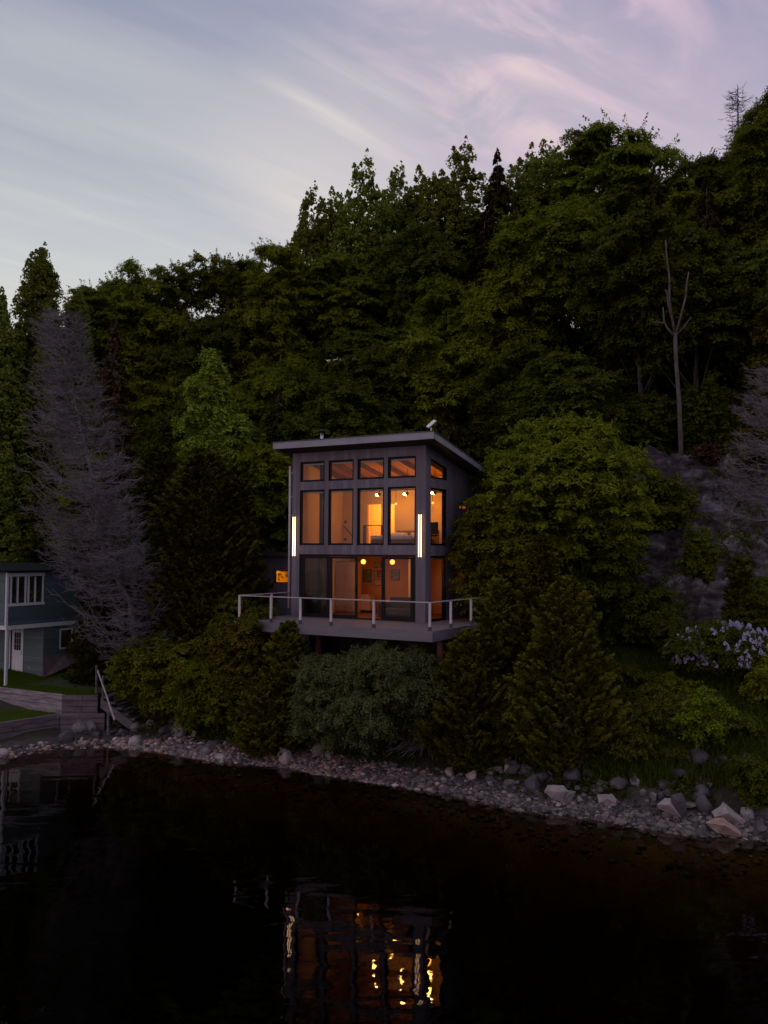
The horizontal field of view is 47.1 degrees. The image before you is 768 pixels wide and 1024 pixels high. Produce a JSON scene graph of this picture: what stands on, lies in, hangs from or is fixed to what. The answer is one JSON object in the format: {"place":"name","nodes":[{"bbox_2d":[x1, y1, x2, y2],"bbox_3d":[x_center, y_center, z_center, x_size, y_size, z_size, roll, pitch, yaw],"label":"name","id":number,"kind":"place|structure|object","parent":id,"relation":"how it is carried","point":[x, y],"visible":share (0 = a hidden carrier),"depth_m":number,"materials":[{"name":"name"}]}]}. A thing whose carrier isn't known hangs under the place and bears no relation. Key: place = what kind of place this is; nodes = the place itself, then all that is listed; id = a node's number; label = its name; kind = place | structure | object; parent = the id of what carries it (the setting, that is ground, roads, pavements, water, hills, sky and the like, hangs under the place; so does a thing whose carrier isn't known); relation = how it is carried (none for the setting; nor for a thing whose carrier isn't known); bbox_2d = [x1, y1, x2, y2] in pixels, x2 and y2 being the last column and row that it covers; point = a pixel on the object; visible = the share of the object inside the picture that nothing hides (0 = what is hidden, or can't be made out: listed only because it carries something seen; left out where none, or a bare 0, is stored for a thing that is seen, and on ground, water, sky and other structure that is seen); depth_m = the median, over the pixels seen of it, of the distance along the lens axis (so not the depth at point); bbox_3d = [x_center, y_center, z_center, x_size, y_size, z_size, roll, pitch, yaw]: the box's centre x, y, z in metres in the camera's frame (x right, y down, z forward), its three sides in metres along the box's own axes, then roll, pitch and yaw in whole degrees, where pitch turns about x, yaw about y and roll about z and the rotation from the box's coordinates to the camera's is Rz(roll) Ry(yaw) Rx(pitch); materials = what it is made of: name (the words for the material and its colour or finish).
{"place":"outdoors","nodes":[
{"label":"outdoors","id":0,"kind":"place"},
{"bbox_2d":[0,662,112,694],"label":"lawn grass","id":1,"kind":"structure","parent":0,"point":[16,681],"depth_m":38.15,"materials":[{"name":"green plant"}]},
{"bbox_2d":[0,332,767,1023],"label":"hillside ground","id":2,"kind":"structure","parent":0,"point":[150,898],"depth_m":22.66,"materials":[{"name":"soil"}]},
{"bbox_2d":[0,286,35,562],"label":"poplar tree","id":3,"kind":"object","parent":2,"relation":"on","point":[9,361],"visible":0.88,"depth_m":49.79,"materials":[{"name":"green plant"}]},
{"bbox_2d":[0,687,64,713],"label":"timber wall","id":4,"kind":"structure","parent":2,"relation":"on","point":[30,699],"depth_m":36.62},
{"bbox_2d":[0,241,90,584],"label":"poplar tree","id":5,"kind":"object","parent":2,"relation":"on","point":[42,285],"visible":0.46,"depth_m":51.20,"materials":[{"name":"green plant"}]},
{"bbox_2d":[0,562,124,685],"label":"teal cottage","id":6,"kind":"structure","parent":2,"relation":"on","point":[40,622],"depth_m":39.93,"materials":[{"name":"wood"}]},
{"bbox_2d":[39,289,100,560],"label":"poplar tree","id":7,"kind":"object","parent":2,"relation":"on","point":[77,301],"visible":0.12,"depth_m":54.26,"materials":[{"name":"green plant"}]},
{"bbox_2d":[61,558,115,686],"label":"cedar tree","id":8,"kind":"object","parent":2,"relation":"on","point":[90,660],"visible":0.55,"depth_m":38.07,"materials":[{"name":"green plant"}]},
{"bbox_2d":[9,301,178,706],"bbox_3d":[-11.440,0.148,36.486,6.441,17.228,8.910,0,-3,0],"label":"dead tree","id":9,"kind":"object","parent":2,"relation":"on","point":[79,430],"visible":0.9,"depth_m":35.33,"materials":[{"name":"grey plant"}]},
{"bbox_2d":[39,445,152,560],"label":"maple tree","id":10,"kind":"object","parent":2,"relation":"on","point":[72,503],"visible":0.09,"depth_m":47.98,"materials":[{"name":"green plant"}]},
{"bbox_2d":[59,279,136,395],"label":"maple tree","id":11,"kind":"object","parent":2,"relation":"on","point":[95,298],"visible":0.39,"depth_m":56.96,"materials":[{"name":"green plant"}]},
{"bbox_2d":[65,315,140,657],"bbox_3d":[-13.200,-0.660,42.979,4.341,18.240,4.930,1,-3,-9],"label":"dying cedar","id":12,"kind":"object","parent":2,"relation":"on","point":[108,372],"visible":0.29,"depth_m":43.06,"materials":[{"name":"brown plant"}]},
{"bbox_2d":[87,257,178,373],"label":"maple tree","id":13,"kind":"object","parent":2,"relation":"on","point":[147,286],"visible":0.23,"depth_m":59.02,"materials":[{"name":"green plant"}]},
{"bbox_2d":[88,291,187,415],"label":"maple tree","id":14,"kind":"object","parent":2,"relation":"on","point":[150,321],"visible":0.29,"depth_m":56.97,"materials":[{"name":"green plant"}]},
{"bbox_2d":[103,629,186,721],"bbox_3d":[-9.430,6.970,35.972,3.896,4.412,3.478,0,-3,0],"label":"green shrub","id":15,"kind":"object","parent":2,"relation":"on","point":[124,682],"visible":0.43,"depth_m":35.05,"materials":[{"name":"green plant"}]},
{"bbox_2d":[100,443,201,653],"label":"cedar tree","id":16,"kind":"object","parent":2,"relation":"on","point":[150,471],"visible":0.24,"depth_m":40.24,"materials":[{"name":"green plant"}]},
{"bbox_2d":[118,636,207,718],"bbox_3d":[-8.384,6.977,35.307,3.973,4.333,3.643,0,-3,0],"label":"green shrub","id":17,"kind":"object","parent":2,"relation":"on","point":[155,699],"visible":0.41,"depth_m":34.39,"materials":[{"name":"green plant"}]},
{"bbox_2d":[146,259,210,322],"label":"maple tree","id":18,"kind":"object","parent":2,"relation":"on","point":[181,284],"visible":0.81,"depth_m":61.62,"materials":[{"name":"green plant"}]},
{"bbox_2d":[119,366,238,457],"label":"maple tree","id":19,"kind":"object","parent":2,"relation":"on","point":[161,393],"visible":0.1,"depth_m":52.12,"materials":[{"name":"green plant"}]},
{"bbox_2d":[126,309,257,407],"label":"broadleaf tree","id":20,"kind":"object","parent":2,"relation":"on","point":[184,352],"visible":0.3,"depth_m":55.62,"materials":[{"name":"green plant"}]},
{"bbox_2d":[135,380,278,588],"bbox_3d":[-9.559,-0.613,47.184,7.751,13.689,6.637,1,-3,-22],"label":"broadleaf tree","id":21,"kind":"object","parent":2,"relation":"on","point":[160,424],"visible":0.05,"depth_m":46.03,"materials":[{"name":"green plant"}]},
{"bbox_2d":[137,450,278,659],"bbox_3d":[-7.903,2.437,38.039,6.444,10.420,6.445,0,-3,0],"label":"cedar tree","id":22,"kind":"object","parent":2,"relation":"on","point":[178,537],"visible":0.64,"depth_m":37.36,"materials":[{"name":"green plant"}]},
{"bbox_2d":[168,345,255,613],"bbox_3d":[-8.217,-0.876,43.675,5.236,15.158,4.736,0,-3,0],"label":"ash tree","id":23,"kind":"object","parent":2,"relation":"on","point":[224,434],"visible":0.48,"depth_m":43.08,"materials":[{"name":"green plant"}]},
{"bbox_2d":[169,652,259,734],"bbox_3d":[-6.396,7.065,33.917,3.914,4.247,3.859,2,-3,-25],"label":"green shrub","id":24,"kind":"object","parent":2,"relation":"on","point":[196,692],"visible":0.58,"depth_m":32.84,"materials":[{"name":"green plant"}]},
{"bbox_2d":[188,248,258,318],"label":"maple tree","id":25,"kind":"object","parent":2,"relation":"on","point":[217,273],"visible":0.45,"depth_m":61.62,"materials":[{"name":"green plant"}]},
{"bbox_2d":[186,589,279,672],"bbox_3d":[-5.741,5.859,35.461,4.148,5.493,3.854,0,-3,0],"label":"green shrub","id":26,"kind":"object","parent":2,"relation":"on","point":[232,605],"visible":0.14,"depth_m":34.92,"materials":[{"name":"green plant"}]},
{"bbox_2d":[200,607,270,728],"bbox_3d":[-5.576,6.399,33.653,3.119,5.548,2.630,0,-3,0],"label":"green shrub","id":27,"kind":"object","parent":2,"relation":"on","point":[230,640],"visible":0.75,"depth_m":33.00,"materials":[{"name":"green plant"}]},
{"bbox_2d":[207,475,270,618],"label":"cedar tree","id":28,"kind":"object","parent":2,"relation":"on","point":[251,517],"visible":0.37,"depth_m":37.94,"materials":[{"name":"green plant"}]},
{"bbox_2d":[205,252,273,344],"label":"broadleaf tree","id":29,"kind":"object","parent":2,"relation":"on","point":[225,293],"visible":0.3,"depth_m":60.01,"materials":[{"name":"green plant"}]},
{"bbox_2d":[232,434,292,580],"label":"maple tree","id":30,"kind":"object","parent":2,"relation":"on","point":[260,463],"visible":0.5,"depth_m":41.28,"materials":[{"name":"green plant"}]},
{"bbox_2d":[218,297,320,402],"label":"maple tree","id":31,"kind":"object","parent":2,"relation":"on","point":[282,335],"visible":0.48,"depth_m":56.27,"materials":[{"name":"green plant"}]},
{"bbox_2d":[225,671,318,760],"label":"cedar tree","id":32,"kind":"object","parent":2,"relation":"on","point":[245,730],"visible":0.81,"depth_m":31.33,"materials":[{"name":"green plant"}]},
{"bbox_2d":[232,353,327,433],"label":"maple tree","id":33,"kind":"object","parent":2,"relation":"on","point":[256,409],"visible":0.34,"depth_m":50.17,"materials":[{"name":"green plant"}]},
{"bbox_2d":[259,552,308,653],"bbox_3d":[-3.400,4.308,41.031,3.500,4.860,4.600,-1,-3,30],"label":"annex","id":34,"kind":"object","parent":2,"relation":"on","point":[276,565],"visible":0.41,"depth_m":39.55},
{"bbox_2d":[240,237,328,365],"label":"maple tree","id":35,"kind":"object","parent":2,"relation":"on","point":[279,283],"visible":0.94,"depth_m":57.55,"materials":[{"name":"green plant"}]},
{"bbox_2d":[253,620,329,751],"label":"cedar tree","id":36,"kind":"object","parent":2,"relation":"on","point":[282,655],"visible":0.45,"depth_m":32.09,"materials":[{"name":"green plant"}]},
{"bbox_2d":[291,180,345,367],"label":"poplar tree","id":37,"kind":"object","parent":2,"relation":"on","point":[306,238],"visible":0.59,"depth_m":62.14,"materials":[{"name":"green plant"}]},
{"bbox_2d":[107,729,562,809],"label":"beach cobbles","id":38,"kind":"object","parent":2,"relation":"on","point":[177,748],"visible":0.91,"depth_m":30.75,"materials":[{"name":"stone"}]},
{"bbox_2d":[267,377,423,520],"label":"broadleaf tree","id":39,"kind":"object","parent":2,"relation":"on","point":[346,419],"visible":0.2,"depth_m":45.90,"materials":[{"name":"green plant"}]},
{"bbox_2d":[296,241,396,362],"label":"maple tree","id":40,"kind":"object","parent":2,"relation":"on","point":[347,300],"visible":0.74,"depth_m":58.47,"materials":[{"name":"green plant"}]},
{"bbox_2d":[287,342,423,430],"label":"broadleaf tree","id":41,"kind":"object","parent":2,"relation":"on","point":[351,368],"visible":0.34,"depth_m":49.31,"materials":[{"name":"green plant"}]},
{"bbox_2d":[284,639,431,760],"bbox_3d":[-0.704,6.692,30.251,5.589,4.954,5.287,0,-3,0],"label":"grey shrub","id":42,"kind":"object","parent":2,"relation":"on","point":[368,679],"visible":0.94,"depth_m":29.24,"materials":[{"name":"green plant"}]},
{"bbox_2d":[317,147,400,310],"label":"poplar tree","id":43,"kind":"object","parent":2,"relation":"on","point":[357,235],"visible":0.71,"depth_m":61.66,"materials":[{"name":"green plant"}]},
{"bbox_2d":[234,592,497,729],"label":"deck","id":44,"kind":"structure","parent":2,"relation":"on","point":[439,632],"depth_m":31.98,"materials":[{"name":"grey wood"}]},
{"bbox_2d":[306,319,437,399],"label":"broadleaf tree","id":45,"kind":"object","parent":2,"relation":"on","point":[364,340],"visible":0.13,"depth_m":53.83,"materials":[{"name":"green plant"}]},
{"bbox_2d":[8,329,767,714],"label":"undergrowth","id":46,"kind":"object","parent":2,"relation":"on","point":[614,361],"visible":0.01,"depth_m":51.97,"materials":[{"name":"green plant"}]},
{"bbox_2d":[272,429,512,677],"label":"modern house","id":47,"kind":"structure","parent":2,"relation":"on","point":[351,484],"depth_m":36.13,"materials":[{"name":"wood"}]},
{"bbox_2d":[369,160,419,244],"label":"poplar tree","id":48,"kind":"object","parent":2,"relation":"on","point":[401,215],"visible":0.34,"depth_m":64.36,"materials":[{"name":"green plant"}]},
{"bbox_2d":[22,748,767,882],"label":"lakebed pebbles","id":49,"kind":"object","parent":2,"relation":"on","point":[678,862],"visible":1,"depth_m":26.86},
{"bbox_2d":[368,214,472,330],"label":"broadleaf tree","id":50,"kind":"object","parent":2,"relation":"on","point":[419,254],"visible":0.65,"depth_m":57.68,"materials":[{"name":"green plant"}]},
{"bbox_2d":[388,641,469,754],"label":"cedar tree","id":51,"kind":"object","parent":2,"relation":"on","point":[416,653],"visible":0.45,"depth_m":29.42,"materials":[{"name":"green plant"}]},
{"bbox_2d":[373,324,498,460],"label":"maple tree","id":52,"kind":"object","parent":2,"relation":"on","point":[427,396],"visible":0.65,"depth_m":48.91,"materials":[{"name":"green plant"}]},
{"bbox_2d":[106,707,767,809],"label":"beach weeds","id":53,"kind":"object","parent":2,"relation":"on","point":[229,735],"visible":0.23,"depth_m":28.37,"materials":[{"name":"green plant"}]},
{"bbox_2d":[394,272,485,372],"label":"maple tree","id":54,"kind":"object","parent":2,"relation":"on","point":[448,293],"visible":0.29,"depth_m":54.71,"materials":[{"name":"green plant"}]},
{"bbox_2d":[401,135,493,246],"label":"poplar tree","id":55,"kind":"object","parent":2,"relation":"on","point":[448,205],"visible":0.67,"depth_m":62.83,"materials":[{"name":"green plant"}]},
{"bbox_2d":[412,626,529,768],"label":"cedar tree","id":56,"kind":"object","parent":2,"relation":"on","point":[447,744],"visible":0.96,"depth_m":28.60,"materials":[{"name":"green plant"}]},
{"bbox_2d":[464,209,499,331],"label":"spruce tree","id":57,"kind":"object","parent":2,"relation":"on","point":[479,255],"visible":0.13,"depth_m":58.62,"materials":[{"name":"green plant"}]},
{"bbox_2d":[443,480,537,640],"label":"maple tree","id":58,"kind":"object","parent":2,"relation":"on","point":[482,573],"visible":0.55,"depth_m":33.90,"materials":[{"name":"green plant"}]},
{"bbox_2d":[483,147,513,286],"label":"spruce tree","id":59,"kind":"object","parent":2,"relation":"on","point":[498,196],"visible":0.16,"depth_m":60.77,"materials":[{"name":"green plant"}]},
{"bbox_2d":[466,576,533,718],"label":"cedar tree","id":60,"kind":"object","parent":2,"relation":"on","point":[498,593],"visible":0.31,"depth_m":30.44,"materials":[{"name":"green plant"}]},
{"bbox_2d":[455,258,567,382],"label":"maple tree","id":61,"kind":"object","parent":2,"relation":"on","point":[496,311],"visible":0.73,"depth_m":50.39,"materials":[{"name":"green plant"}]},
{"bbox_2d":[464,335,566,469],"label":"broadleaf tree","id":62,"kind":"object","parent":2,"relation":"on","point":[506,368],"visible":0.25,"depth_m":45.49,"materials":[{"name":"green plant"}]},
{"bbox_2d":[482,138,571,221],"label":"poplar tree","id":63,"kind":"object","parent":2,"relation":"on","point":[537,173],"visible":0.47,"depth_m":62.24,"materials":[{"name":"green plant"}]},
{"bbox_2d":[310,755,767,846],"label":"shore cobbles","id":64,"kind":"object","parent":2,"relation":"on","point":[598,814],"visible":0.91,"depth_m":25.27,"materials":[{"name":"stone"}]},
{"bbox_2d":[497,530,585,718],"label":"cedar tree","id":65,"kind":"object","parent":2,"relation":"on","point":[540,556],"visible":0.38,"depth_m":30.02,"materials":[{"name":"green plant"}]},
{"bbox_2d":[486,192,621,362],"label":"maple tree","id":66,"kind":"object","parent":2,"relation":"on","point":[559,239],"visible":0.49,"depth_m":50.69,"materials":[{"name":"green plant"}]},
{"bbox_2d":[452,408,662,580],"bbox_3d":[6.920,0.584,35.828,9.093,10.090,8.060,0,-3,0],"label":"maple tree","id":67,"kind":"object","parent":2,"relation":"on","point":[574,484],"visible":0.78,"depth_m":33.84,"materials":[{"name":"green plant"}]},
{"bbox_2d":[489,344,636,471],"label":"broadleaf tree","id":68,"kind":"object","parent":2,"relation":"on","point":[581,389],"visible":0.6,"depth_m":41.77,"materials":[{"name":"green plant"}]},
{"bbox_2d":[502,574,631,771],"bbox_3d":[5.952,5.205,28.288,4.428,6.464,4.495,0,-3,0],"label":"cedar tree","id":69,"kind":"object","parent":2,"relation":"on","point":[563,592],"visible":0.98,"depth_m":27.21,"materials":[{"name":"green plant"}]},
{"bbox_2d":[557,527,656,637],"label":"maple tree","id":70,"kind":"object","parent":2,"relation":"on","point":[605,587],"visible":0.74,"depth_m":33.50,"materials":[{"name":"green plant"}]},
{"bbox_2d":[572,697,653,757],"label":"green shrub","id":71,"kind":"object","parent":2,"relation":"on","point":[636,722],"visible":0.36,"depth_m":26.95,"materials":[{"name":"green plant"}]},
{"bbox_2d":[544,108,702,221],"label":"maple tree","id":72,"kind":"object","parent":2,"relation":"on","point":[631,156],"visible":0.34,"depth_m":58.48,"materials":[{"name":"green plant"}]},
{"bbox_2d":[480,747,767,813],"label":"bank rubble","id":73,"kind":"object","parent":2,"relation":"on","point":[703,803],"visible":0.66,"depth_m":25.89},
{"bbox_2d":[581,660,670,702],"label":"green shrub","id":74,"kind":"object","parent":2,"relation":"on","point":[631,677],"visible":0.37,"depth_m":28.86,"materials":[{"name":"green plant"}]},
{"bbox_2d":[579,171,683,228],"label":"broadleaf tree","id":75,"kind":"object","parent":2,"relation":"on","point":[628,189],"visible":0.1,"depth_m":56.42,"materials":[{"name":"green plant"}]},
{"bbox_2d":[599,727,666,765],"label":"green shrub","id":76,"kind":"object","parent":2,"relation":"on","point":[623,746],"visible":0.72,"depth_m":26.38,"materials":[{"name":"green plant"}]},
{"bbox_2d":[557,195,714,396],"bbox_3d":[13.604,-9.717,46.656,8.885,12.950,8.656,0,-3,15],"label":"broadleaf tree","id":77,"kind":"object","parent":2,"relation":"on","point":[633,237],"visible":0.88,"depth_m":44.98,"materials":[{"name":"green plant"}]},
{"bbox_2d":[597,582,680,646],"bbox_3d":[9.582,4.220,33.170,3.368,3.198,3.909,0,-3,0],"label":"green shrub","id":78,"kind":"object","parent":2,"relation":"on","point":[623,615],"visible":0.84,"depth_m":32.43,"materials":[{"name":"green plant"}]},
{"bbox_2d":[608,390,681,453],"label":"green shrub","id":79,"kind":"object","parent":2,"relation":"on","point":[650,419],"visible":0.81,"depth_m":43.17,"materials":[{"name":"green plant"}]},
{"bbox_2d":[532,621,767,789],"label":"bank grass","id":80,"kind":"structure","parent":2,"relation":"on","point":[645,659],"depth_m":26.75,"materials":[{"name":"green plant"}]},
{"bbox_2d":[625,683,704,728],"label":"green shrub","id":81,"kind":"object","parent":2,"relation":"on","point":[662,701],"visible":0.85,"depth_m":27.42,"materials":[{"name":"green plant"}]},
{"bbox_2d":[607,218,767,392],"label":"broadleaf tree","id":82,"kind":"object","parent":2,"relation":"on","point":[724,317],"visible":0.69,"depth_m":44.54,"materials":[{"name":"green plant"}]},
{"bbox_2d":[609,443,767,624],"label":"rock outcrop","id":83,"kind":"object","parent":2,"relation":"on","point":[665,551],"visible":0.27,"depth_m":37.09,"materials":[{"name":"stone"}]},
{"bbox_2d":[616,466,709,534],"bbox_3d":[11.893,0.003,38.368,3.996,3.948,4.090,0,-3,0],"label":"green shrub","id":84,"kind":"object","parent":83,"relation":"on","point":[666,498],"visible":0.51,"depth_m":37.67,"materials":[{"name":"green plant"}]},
{"bbox_2d":[654,240,690,462],"bbox_3d":[13.897,-7.224,42.382,1.874,11.935,0.320,0,-3,0],"label":"dead snag","id":85,"kind":"object","parent":83,"relation":"on","point":[674,333],"visible":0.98,"depth_m":42.35,"materials":[{"name":"wood"}]},
{"bbox_2d":[670,521,722,581],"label":"green shrub","id":86,"kind":"object","parent":83,"relation":"on","point":[700,557],"visible":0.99,"depth_m":35.67,"materials":[{"name":"green plant"}]},
{"bbox_2d":[636,441,767,620],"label":"outcrop plants","id":87,"kind":"object","parent":83,"relation":"on","point":[746,536],"visible":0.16,"depth_m":36.35,"materials":[{"name":"green plant"}]},
{"bbox_2d":[660,147,737,212],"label":"broadleaf tree","id":88,"kind":"object","parent":2,"relation":"on","point":[716,179],"visible":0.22,"depth_m":59.56,"materials":[{"name":"green plant"}]},
{"bbox_2d":[671,680,743,748],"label":"sapling","id":89,"kind":"object","parent":2,"relation":"on","point":[711,726],"visible":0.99,"depth_m":26.03,"materials":[{"name":"green plant"}]},
{"bbox_2d":[653,617,767,682],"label":"lilac bush","id":90,"kind":"object","parent":2,"relation":"on","point":[714,647],"visible":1,"depth_m":28.94,"materials":[{"name":"green plant"}]},
{"bbox_2d":[671,173,750,395],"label":"spruce tree","id":91,"kind":"object","parent":2,"relation":"on","point":[707,219],"visible":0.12,"depth_m":51.82,"materials":[{"name":"green plant"}]},
{"bbox_2d":[670,366,752,454],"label":"broadleaf tree","id":92,"kind":"object","parent":2,"relation":"on","point":[704,416],"visible":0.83,"depth_m":42.93,"materials":[{"name":"green plant"}]},
{"bbox_2d":[662,179,764,255],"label":"maple tree","id":93,"kind":"object","parent":2,"relation":"on","point":[688,199],"visible":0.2,"depth_m":53.23,"materials":[{"name":"green plant"}]},
{"bbox_2d":[710,584,767,637],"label":"green shrub","id":94,"kind":"object","parent":2,"relation":"on","point":[759,618],"visible":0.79,"depth_m":32.03,"materials":[{"name":"green plant"}]},
{"bbox_2d":[713,362,767,525],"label":"dead tree","id":95,"kind":"object","parent":2,"relation":"on","point":[762,420],"visible":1,"depth_m":33.95,"materials":[{"name":"grey plant"}]},
{"bbox_2d":[720,554,761,619],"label":"cedar tree","id":96,"kind":"object","parent":2,"relation":"on","point":[737,580],"visible":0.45,"depth_m":32.77,"materials":[{"name":"green plant"}]},
{"bbox_2d":[719,234,767,385],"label":"broadleaf tree","id":97,"kind":"object","parent":2,"relation":"on","point":[760,251],"visible":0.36,"depth_m":44.77,"materials":[{"name":"green plant"}]},
{"bbox_2d":[722,86,767,235],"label":"maple tree","id":98,"kind":"object","parent":2,"relation":"on","point":[749,151],"visible":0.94,"depth_m":51.93,"materials":[{"name":"green plant"}]},
{"bbox_2d":[724,752,767,812],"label":"green shrub","id":99,"kind":"object","parent":2,"relation":"on","point":[753,776],"visible":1,"depth_m":24.33,"materials":[{"name":"green plant"}]},
{"bbox_2d":[726,263,767,480],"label":"larch tree","id":100,"kind":"object","parent":2,"relation":"on","point":[759,334],"visible":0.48,"depth_m":40.28,"materials":[{"name":"green plant"}]},
{"bbox_2d":[0,0,767,360],"label":"sky","id":101,"kind":"structure","parent":0,"point":[151,132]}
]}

